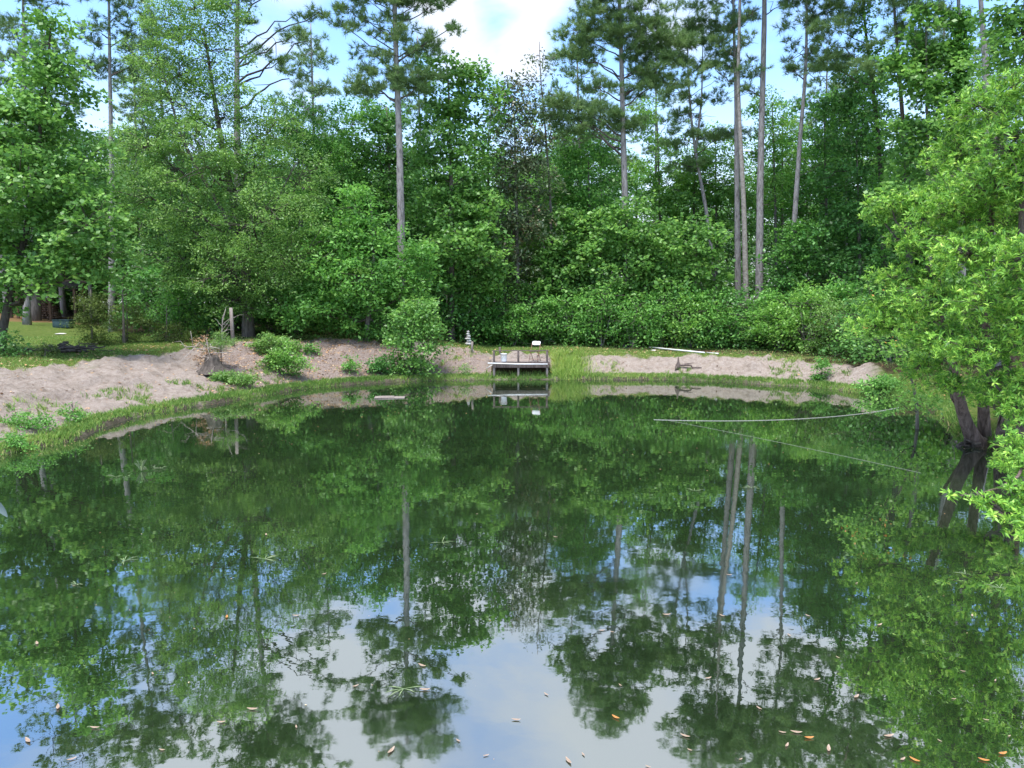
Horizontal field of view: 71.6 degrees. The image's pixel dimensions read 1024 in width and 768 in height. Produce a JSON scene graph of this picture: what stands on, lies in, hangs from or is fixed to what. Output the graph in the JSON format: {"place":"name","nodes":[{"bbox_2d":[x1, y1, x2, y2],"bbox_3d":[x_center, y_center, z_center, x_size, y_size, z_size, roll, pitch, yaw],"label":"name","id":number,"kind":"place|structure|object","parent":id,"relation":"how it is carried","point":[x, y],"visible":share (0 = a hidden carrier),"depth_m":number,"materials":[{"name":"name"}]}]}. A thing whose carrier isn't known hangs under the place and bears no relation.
{"place":"outdoors","nodes":[
{"label":"outdoors","id":0,"kind":"place"},
{"bbox_2d":[0,379,1023,767],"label":"pond water","id":1,"kind":"structure","parent":0,"point":[560,559],"depth_m":8.20,"materials":[{"name":"liquid"}]},
{"bbox_2d":[492,347,549,376],"bbox_3d":[0.403,-0.736,32.612,2.659,1.820,2.102,0,6,0],"label":"dock","id":2,"kind":"object","parent":1,"relation":"in","point":[547,360],"visible":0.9,"depth_m":31.56,"materials":[{"name":"grey wood"}]},
{"bbox_2d":[0,304,1023,455],"bbox_3d":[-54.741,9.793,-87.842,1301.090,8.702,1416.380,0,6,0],"label":"ground","id":3,"kind":"structure","parent":0,"point":[58,383],"depth_m":28.90,"materials":[{"name":"sand"}]},
{"bbox_2d":[0,407,66,431],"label":"shrub","id":4,"kind":"object","parent":3,"relation":"on","point":[38,422],"visible":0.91,"depth_m":16.91,"materials":[{"name":"green plant"}]},
{"bbox_2d":[0,0,69,324],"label":"pine tree","id":5,"kind":"object","parent":3,"relation":"on","point":[27,320],"visible":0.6,"depth_m":39.22,"materials":[{"name":"green plant"}]},
{"bbox_2d":[0,128,93,320],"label":"broadleaf tree","id":6,"kind":"object","parent":3,"relation":"on","point":[36,313],"visible":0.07,"depth_m":44.44,"materials":[{"name":"green plant"}]},
{"bbox_2d":[8,30,89,316],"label":"pine tree","id":7,"kind":"object","parent":3,"relation":"on","point":[63,307],"visible":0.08,"depth_m":48.38,"materials":[{"name":"green plant"}]},
{"bbox_2d":[0,4,150,350],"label":"sweetgum tree","id":8,"kind":"object","parent":3,"relation":"on","point":[36,115],"visible":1,"depth_m":25.54,"materials":[{"name":"green plant"}]},
{"bbox_2d":[56,289,122,345],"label":"cedar tree","id":9,"kind":"object","parent":3,"relation":"on","point":[93,303],"visible":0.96,"depth_m":31.75,"materials":[{"name":"green plant"}]},
{"bbox_2d":[38,127,145,319],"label":"broadleaf tree","id":10,"kind":"object","parent":3,"relation":"on","point":[89,190],"visible":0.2,"depth_m":44.40,"materials":[{"name":"green plant"}]},
{"bbox_2d":[84,264,162,343],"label":"sapling tree","id":11,"kind":"object","parent":3,"relation":"on","point":[148,275],"visible":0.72,"depth_m":32.72,"materials":[{"name":"green plant"}]},
{"bbox_2d":[74,0,178,331],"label":"pine tree","id":12,"kind":"object","parent":3,"relation":"on","point":[109,60],"visible":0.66,"depth_m":38.23,"materials":[{"name":"green plant"}]},
{"bbox_2d":[99,299,165,342],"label":"cedar tree","id":13,"kind":"object","parent":3,"relation":"on","point":[137,321],"visible":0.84,"depth_m":33.34,"materials":[{"name":"green plant"}]},
{"bbox_2d":[95,51,178,309],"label":"pine tree","id":14,"kind":"object","parent":3,"relation":"on","point":[115,108],"visible":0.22,"depth_m":46.89,"materials":[{"name":"green plant"}]},
{"bbox_2d":[73,132,205,303],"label":"broadleaf tree","id":15,"kind":"object","parent":3,"relation":"on","point":[122,260],"visible":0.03,"depth_m":50.21,"materials":[{"name":"green plant"}]},
{"bbox_2d":[85,255,196,332],"bbox_3d":[-20.081,-4.533,39.029,5.895,5.677,4.894,2,7,19],"label":"bush","id":16,"kind":"object","parent":3,"relation":"on","point":[136,297],"visible":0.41,"depth_m":38.42,"materials":[{"name":"green plant"}]},
{"bbox_2d":[120,29,203,323],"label":"pine tree","id":17,"kind":"object","parent":3,"relation":"on","point":[132,106],"visible":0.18,"depth_m":44.74,"materials":[{"name":"green plant"}]},
{"bbox_2d":[89,100,258,305],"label":"broadleaf tree","id":18,"kind":"object","parent":3,"relation":"on","point":[153,201],"visible":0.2,"depth_m":42.49,"materials":[{"name":"green plant"}]},
{"bbox_2d":[139,278,211,335],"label":"bush","id":19,"kind":"object","parent":3,"relation":"on","point":[175,308],"visible":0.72,"depth_m":36.81,"materials":[{"name":"green plant"}]},
{"bbox_2d":[147,306,203,342],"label":"cedar tree","id":20,"kind":"object","parent":3,"relation":"on","point":[167,330],"visible":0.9,"depth_m":33.84,"materials":[{"name":"green plant"}]},
{"bbox_2d":[167,278,240,335],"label":"bush","id":21,"kind":"object","parent":3,"relation":"on","point":[201,325],"visible":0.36,"depth_m":36.63,"materials":[{"name":"green plant"}]},
{"bbox_2d":[169,253,276,336],"bbox_3d":[-14.889,-4.331,37.399,4.616,5.355,5.560,3,7,23],"label":"bush","id":22,"kind":"object","parent":3,"relation":"on","point":[217,320],"visible":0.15,"depth_m":36.75,"materials":[{"name":"green plant"}]},
{"bbox_2d":[91,0,355,336],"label":"oak tree","id":23,"kind":"object","parent":3,"relation":"on","point":[241,245],"visible":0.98,"depth_m":33.37,"materials":[{"name":"green plant"}]},
{"bbox_2d":[208,369,265,388],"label":"shrub","id":24,"kind":"object","parent":3,"relation":"on","point":[230,378],"visible":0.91,"depth_m":25.82,"materials":[{"name":"green plant"}]},
{"bbox_2d":[192,133,312,321],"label":"broadleaf tree","id":25,"kind":"object","parent":3,"relation":"on","point":[245,152],"visible":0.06,"depth_m":45.97,"materials":[{"name":"green plant"}]},
{"bbox_2d":[209,0,334,330],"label":"pine tree","id":26,"kind":"object","parent":3,"relation":"on","point":[281,61],"visible":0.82,"depth_m":37.26,"materials":[{"name":"green plant"}]},
{"bbox_2d":[244,331,308,355],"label":"shrub","id":27,"kind":"object","parent":3,"relation":"on","point":[270,341],"visible":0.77,"depth_m":30.52,"materials":[{"name":"green plant"}]},
{"bbox_2d":[264,339,318,377],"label":"shrub","id":28,"kind":"object","parent":3,"relation":"on","point":[295,358],"visible":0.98,"depth_m":28.21,"materials":[{"name":"green plant"}]},
{"bbox_2d":[272,23,348,225],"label":"pine tree","id":29,"kind":"object","parent":3,"relation":"on","point":[326,88],"visible":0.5,"depth_m":49.66,"materials":[{"name":"green plant"}]},
{"bbox_2d":[248,91,395,285],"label":"broadleaf tree","id":30,"kind":"object","parent":3,"relation":"on","point":[340,150],"visible":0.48,"depth_m":40.21,"materials":[{"name":"green plant"}]},
{"bbox_2d":[190,337,490,392],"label":"leaf litter","id":31,"kind":"object","parent":3,"relation":"on","point":[253,353],"visible":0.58,"depth_m":30.69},
{"bbox_2d":[258,179,450,341],"bbox_3d":[-7.595,-5.515,33.495,9.314,8.230,5.340,0,6,0],"label":"broadleaf tree","id":32,"kind":"object","parent":3,"relation":"on","point":[313,304],"visible":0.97,"depth_m":33.45,"materials":[{"name":"green plant"}]},
{"bbox_2d":[303,95,471,314],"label":"broadleaf tree","id":33,"kind":"object","parent":3,"relation":"on","point":[389,156],"visible":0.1,"depth_m":42.47,"materials":[{"name":"green plant"}]},
{"bbox_2d":[345,97,448,282],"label":"broadleaf tree","id":34,"kind":"object","parent":3,"relation":"on","point":[390,137],"visible":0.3,"depth_m":41.39,"materials":[{"name":"green plant"}]},
{"bbox_2d":[325,0,469,338],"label":"pine tree","id":35,"kind":"object","parent":3,"relation":"on","point":[395,76],"visible":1,"depth_m":34.82,"materials":[{"name":"green plant"}]},
{"bbox_2d":[376,293,453,377],"bbox_3d":[-4.144,-2.000,31.043,3.444,3.942,2.561,0,6,0],"label":"bush","id":36,"kind":"object","parent":3,"relation":"on","point":[408,316],"visible":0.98,"depth_m":30.80,"materials":[{"name":"green plant"}]},
{"bbox_2d":[385,35,448,196],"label":"pine tree","id":37,"kind":"object","parent":3,"relation":"on","point":[417,106],"visible":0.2,"depth_m":52.36,"materials":[{"name":"green plant"}]},
{"bbox_2d":[390,257,486,341],"bbox_3d":[-4.581,-4.127,38.101,5.762,5.549,4.784,4,8,35],"label":"bush","id":38,"kind":"object","parent":3,"relation":"on","point":[443,294],"visible":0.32,"depth_m":37.52,"materials":[{"name":"green plant"}]},
{"bbox_2d":[387,47,519,340],"bbox_3d":[-3.002,-9.607,37.143,7.098,15.276,5.854,0,6,0],"label":"sweetgum tree","id":39,"kind":"object","parent":3,"relation":"on","point":[447,239],"visible":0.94,"depth_m":37.00,"materials":[{"name":"green plant"}]},
{"bbox_2d":[437,274,505,344],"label":"bush","id":40,"kind":"object","parent":3,"relation":"on","point":[480,307],"visible":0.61,"depth_m":38.12,"materials":[{"name":"green plant"}]},
{"bbox_2d":[0,349,988,438],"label":"bank weeds","id":41,"kind":"object","parent":3,"relation":"on","point":[138,397],"visible":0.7,"depth_m":24.21,"materials":[{"name":"green plant"}]},
{"bbox_2d":[411,108,577,304],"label":"broadleaf tree","id":42,"kind":"object","parent":3,"relation":"on","point":[487,169],"visible":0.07,"depth_m":46.40,"materials":[{"name":"green plant"}]},
{"bbox_2d":[458,272,531,344],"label":"bush","id":43,"kind":"object","parent":3,"relation":"on","point":[509,292],"visible":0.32,"depth_m":39.29,"materials":[{"name":"green plant"}]},
{"bbox_2d":[0,332,990,434],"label":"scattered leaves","id":44,"kind":"object","parent":3,"relation":"on","point":[355,347],"visible":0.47,"depth_m":30.88,"materials":[{"name":"brown plant"}]},
{"bbox_2d":[0,371,1012,454],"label":"bank grass","id":45,"kind":"structure","parent":3,"relation":"on","point":[89,422],"depth_m":25.38,"materials":[{"name":"plant"}]},
{"bbox_2d":[0,324,1023,376],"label":"lawn grass","id":46,"kind":"structure","parent":3,"relation":"on","point":[518,347],"depth_m":33.91,"materials":[{"name":"plant"}]},
{"bbox_2d":[487,300,546,346],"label":"bush","id":47,"kind":"object","parent":3,"relation":"on","point":[513,334],"visible":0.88,"depth_m":38.18,"materials":[{"name":"green plant"}]},
{"bbox_2d":[476,69,570,341],"bbox_3d":[0.515,-9.675,39.920,5.641,15.335,4.693,0,6,0],"label":"broadleaf tree","id":48,"kind":"object","parent":3,"relation":"on","point":[524,163],"visible":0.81,"depth_m":39.13,"materials":[{"name":"plant"}]},
{"bbox_2d":[517,290,571,345],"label":"bush","id":49,"kind":"object","parent":3,"relation":"on","point":[546,302],"visible":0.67,"depth_m":38.90,"materials":[{"name":"green plant"}]},
{"bbox_2d":[515,42,581,283],"bbox_3d":[1.944,-10.556,40.376,3.995,16.842,3.158,0,6,0],"label":"slender tree","id":50,"kind":"object","parent":3,"relation":"on","point":[527,84],"visible":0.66,"depth_m":39.48,"materials":[{"name":"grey plant"}]},
{"bbox_2d":[494,158,621,324],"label":"broadleaf tree","id":51,"kind":"object","parent":3,"relation":"on","point":[548,229],"visible":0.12,"depth_m":43.18,"materials":[{"name":"green plant"}]},
{"bbox_2d":[511,205,605,341],"bbox_3d":[2.675,-6.040,40.278,5.908,7.908,3.769,0,6,0],"label":"broadleaf tree","id":52,"kind":"object","parent":3,"relation":"on","point":[565,270],"visible":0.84,"depth_m":39.52,"materials":[{"name":"green plant"}]},
{"bbox_2d":[542,286,602,345],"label":"bush","id":53,"kind":"object","parent":3,"relation":"on","point":[568,314],"visible":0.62,"depth_m":38.54,"materials":[{"name":"green plant"}]},
{"bbox_2d":[546,345,608,379],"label":"tall grass","id":54,"kind":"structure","parent":3,"relation":"on","point":[570,361],"depth_m":32.40,"materials":[{"name":"plant"}]},
{"bbox_2d":[513,127,646,294],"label":"broadleaf tree","id":55,"kind":"object","parent":3,"relation":"on","point":[612,180],"visible":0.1,"depth_m":48.96,"materials":[{"name":"green plant"}]},
{"bbox_2d":[538,32,627,212],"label":"pine tree","id":56,"kind":"object","parent":3,"relation":"on","point":[571,73],"visible":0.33,"depth_m":47.78,"materials":[{"name":"green plant"}]},
{"bbox_2d":[541,116,641,295],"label":"broadleaf tree","id":57,"kind":"object","parent":3,"relation":"on","point":[573,175],"visible":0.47,"depth_m":40.65,"materials":[{"name":"green plant"}]},
{"bbox_2d":[564,280,636,347],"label":"bush","id":58,"kind":"object","parent":3,"relation":"on","point":[603,309],"visible":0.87,"depth_m":37.62,"materials":[{"name":"green plant"}]},
{"bbox_2d":[530,0,707,342],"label":"pine tree","id":59,"kind":"object","parent":3,"relation":"on","point":[620,30],"visible":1,"depth_m":38.31,"materials":[{"name":"green plant"}]},
{"bbox_2d":[601,292,666,349],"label":"bush","id":60,"kind":"object","parent":3,"relation":"on","point":[629,334],"visible":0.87,"depth_m":37.15,"materials":[{"name":"green plant"}]},
{"bbox_2d":[572,189,699,343],"bbox_3d":[6.572,-6.162,38.691,7.069,8.616,4.464,0,6,0],"label":"broadleaf tree","id":61,"kind":"object","parent":3,"relation":"on","point":[646,257],"visible":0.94,"depth_m":38.18,"materials":[{"name":"green plant"}]},
{"bbox_2d":[618,60,690,236],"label":"pine tree","id":62,"kind":"object","parent":3,"relation":"on","point":[659,117],"visible":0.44,"depth_m":53.75,"materials":[{"name":"green plant"}]},
{"bbox_2d":[627,286,691,347],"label":"bush","id":63,"kind":"object","parent":3,"relation":"on","point":[654,300],"visible":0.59,"depth_m":37.32,"materials":[{"name":"green plant"}]},
{"bbox_2d":[620,95,714,263],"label":"broadleaf tree","id":64,"kind":"object","parent":3,"relation":"on","point":[637,166],"visible":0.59,"depth_m":43.60,"materials":[{"name":"green plant"}]},
{"bbox_2d":[640,276,712,348],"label":"bush","id":65,"kind":"object","parent":3,"relation":"on","point":[678,305],"visible":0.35,"depth_m":37.17,"materials":[{"name":"green plant"}]},
{"bbox_2d":[650,292,721,350],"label":"bush","id":66,"kind":"object","parent":3,"relation":"on","point":[683,321],"visible":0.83,"depth_m":36.65,"materials":[{"name":"green plant"}]},
{"bbox_2d":[605,148,769,313],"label":"broadleaf tree","id":67,"kind":"object","parent":3,"relation":"on","point":[723,193],"visible":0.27,"depth_m":43.62,"materials":[{"name":"green plant"}]},
{"bbox_2d":[636,212,743,346],"bbox_3d":[9.599,-5.473,38.267,5.913,7.531,3.720,0,6,0],"label":"broadleaf tree","id":68,"kind":"object","parent":3,"relation":"on","point":[696,247],"visible":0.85,"depth_m":37.72,"materials":[{"name":"green plant"}]},
{"bbox_2d":[650,0,757,324],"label":"pine tree","id":69,"kind":"object","parent":3,"relation":"on","point":[693,132],"visible":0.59,"depth_m":40.84,"materials":[{"name":"green plant"}]},
{"bbox_2d":[667,283,749,348],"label":"bush","id":70,"kind":"object","parent":3,"relation":"on","point":[706,297],"visible":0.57,"depth_m":36.85,"materials":[{"name":"green plant"}]},
{"bbox_2d":[661,120,767,274],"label":"broadleaf tree","id":71,"kind":"object","parent":3,"relation":"on","point":[715,175],"visible":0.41,"depth_m":44.51,"materials":[{"name":"green plant"}]},
{"bbox_2d":[689,299,747,350],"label":"bush","id":72,"kind":"object","parent":3,"relation":"on","point":[706,337],"visible":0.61,"depth_m":36.38,"materials":[{"name":"green plant"}]},
{"bbox_2d":[700,0,760,341],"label":"pine tree","id":73,"kind":"object","parent":3,"relation":"on","point":[717,12],"visible":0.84,"depth_m":39.35,"materials":[{"name":"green plant"}]},
{"bbox_2d":[715,0,766,341],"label":"pine tree","id":74,"kind":"object","parent":3,"relation":"on","point":[740,42],"visible":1,"depth_m":38.41,"materials":[{"name":"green plant"}]},
{"bbox_2d":[706,281,783,348],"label":"bush","id":75,"kind":"object","parent":3,"relation":"on","point":[740,297],"visible":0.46,"depth_m":36.62,"materials":[{"name":"green plant"}]},
{"bbox_2d":[714,306,781,349],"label":"bush","id":76,"kind":"object","parent":3,"relation":"on","point":[751,340],"visible":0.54,"depth_m":35.98,"materials":[{"name":"green plant"}]},
{"bbox_2d":[722,0,800,344],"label":"pine tree","id":77,"kind":"object","parent":3,"relation":"on","point":[755,72],"visible":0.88,"depth_m":38.47,"materials":[{"name":"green plant"}]},
{"bbox_2d":[731,282,799,346],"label":"bush","id":78,"kind":"object","parent":3,"relation":"on","point":[765,296],"visible":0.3,"depth_m":36.68,"materials":[{"name":"green plant"}]},
{"bbox_2d":[730,84,816,291],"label":"broadleaf tree","id":79,"kind":"object","parent":3,"relation":"on","point":[771,180],"visible":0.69,"depth_m":42.51,"materials":[{"name":"green plant"}]},
{"bbox_2d":[737,299,812,350],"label":"bush","id":80,"kind":"object","parent":3,"relation":"on","point":[780,334],"visible":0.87,"depth_m":34.98,"materials":[{"name":"green plant"}]},
{"bbox_2d":[719,134,842,300],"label":"broadleaf tree","id":81,"kind":"object","parent":3,"relation":"on","point":[754,258],"visible":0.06,"depth_m":66.37,"materials":[{"name":"green plant"}]},
{"bbox_2d":[748,94,824,295],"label":"broadleaf tree","id":82,"kind":"object","parent":3,"relation":"on","point":[788,144],"visible":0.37,"depth_m":45.41,"materials":[{"name":"green plant"}]},
{"bbox_2d":[767,279,850,354],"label":"bush","id":83,"kind":"object","parent":3,"relation":"on","point":[807,301],"visible":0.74,"depth_m":34.35,"materials":[{"name":"green plant"}]},
{"bbox_2d":[771,0,847,339],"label":"pine tree","id":84,"kind":"object","parent":3,"relation":"on","point":[810,17],"visible":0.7,"depth_m":37.03,"materials":[{"name":"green plant"}]},
{"bbox_2d":[761,217,825,310],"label":"climbing vine","id":85,"kind":"object","parent":84,"relation":"attached to","point":[796,265],"visible":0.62,"depth_m":37.61,"materials":[{"name":"green plant"}]},
{"bbox_2d":[754,223,876,314],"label":"broadleaf tree","id":86,"kind":"object","parent":3,"relation":"on","point":[814,258],"visible":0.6,"depth_m":37.28,"materials":[{"name":"green plant"}]},
{"bbox_2d":[783,45,853,291],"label":"pine tree","id":87,"kind":"object","parent":3,"relation":"on","point":[817,80],"visible":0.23,"depth_m":48.07,"materials":[{"name":"green plant"}]},
{"bbox_2d":[768,86,874,284],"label":"broadleaf tree","id":88,"kind":"object","parent":3,"relation":"on","point":[815,154],"visible":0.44,"depth_m":40.83,"materials":[{"name":"green plant"}]},
{"bbox_2d":[729,122,918,310],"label":"broadleaf tree","id":89,"kind":"object","parent":3,"relation":"on","point":[751,243],"visible":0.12,"depth_m":46.75,"materials":[{"name":"green plant"}]},
{"bbox_2d":[798,293,862,355],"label":"bush","id":90,"kind":"object","parent":3,"relation":"on","point":[830,331],"visible":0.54,"depth_m":32.94,"materials":[{"name":"green plant"}]},
{"bbox_2d":[802,0,886,294],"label":"pine tree","id":91,"kind":"object","parent":3,"relation":"on","point":[833,58],"visible":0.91,"depth_m":34.18,"materials":[{"name":"green plant"}]},
{"bbox_2d":[845,0,903,287],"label":"climbing vine","id":92,"kind":"object","parent":91,"relation":"attached to","point":[875,133],"visible":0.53,"depth_m":34.57,"materials":[{"name":"green plant"}]},
{"bbox_2d":[801,271,898,351],"bbox_3d":[16.723,-3.324,34.702,4.938,4.559,4.718,1,6,5],"label":"bush","id":93,"kind":"object","parent":3,"relation":"on","point":[842,291],"visible":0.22,"depth_m":34.29,"materials":[{"name":"green plant"}]},
{"bbox_2d":[809,292,905,359],"bbox_3d":[15.297,-2.229,31.149,4.312,3.776,3.580,6,8,42],"label":"bush","id":94,"kind":"object","parent":3,"relation":"on","point":[839,315],"visible":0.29,"depth_m":31.10,"materials":[{"name":"green plant"}]},
{"bbox_2d":[799,48,917,293],"bbox_3d":[18.596,-9.637,37.964,6.366,15.911,4.612,0,6,0],"label":"broadleaf tree","id":95,"kind":"object","parent":3,"relation":"on","point":[845,103],"visible":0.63,"depth_m":37.69,"materials":[{"name":"green plant"}]},
{"bbox_2d":[832,295,937,364],"bbox_3d":[15.540,-1.829,28.716,3.475,3.570,4.115,-4,7,-31],"label":"bush","id":96,"kind":"object","parent":3,"relation":"on","point":[889,359],"visible":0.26,"depth_m":28.87,"materials":[{"name":"green plant"}]},
{"bbox_2d":[833,280,952,428],"bbox_3d":[9.911,-0.419,18.310,3.499,4.832,1.862,0,6,0],"label":"bush","id":97,"kind":"object","parent":3,"relation":"on","point":[901,352],"visible":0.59,"depth_m":18.24,"materials":[{"name":"plant"}]},
{"bbox_2d":[847,0,951,350],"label":"pine tree","id":98,"kind":"object","parent":3,"relation":"on","point":[893,6],"visible":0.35,"depth_m":32.45,"materials":[{"name":"green plant"}]},
{"bbox_2d":[817,105,982,304],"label":"broadleaf tree","id":99,"kind":"object","parent":3,"relation":"on","point":[872,163],"visible":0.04,"depth_m":43.98,"materials":[{"name":"green plant"}]},
{"bbox_2d":[857,0,991,355],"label":"broadleaf tree","id":100,"kind":"object","parent":3,"relation":"on","point":[913,70],"visible":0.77,"depth_m":30.62,"materials":[{"name":"green plant"}]},
{"bbox_2d":[838,65,1023,542],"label":"broadleaf tree","id":101,"kind":"object","parent":3,"relation":"on","point":[989,304],"visible":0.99,"depth_m":13.81,"materials":[{"name":"green plant"}]},
{"bbox_2d":[914,0,965,279],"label":"pine tree","id":102,"kind":"object","parent":3,"relation":"on","point":[941,4],"visible":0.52,"depth_m":30.38,"materials":[{"name":"green plant"}]},
{"bbox_2d":[941,4,981,138],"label":"climbing vine","id":103,"kind":"object","parent":102,"relation":"attached to","point":[961,31],"visible":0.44,"depth_m":30.28,"materials":[{"name":"green plant"}]},
{"bbox_2d":[953,0,1023,86],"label":"broadleaf tree","id":104,"kind":"object","parent":3,"relation":"on","point":[1006,29],"visible":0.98,"depth_m":21.89,"materials":[{"name":"green plant"}]},
{"bbox_2d":[0,0,1023,303],"label":"sky","id":105,"kind":"structure","parent":0,"point":[502,32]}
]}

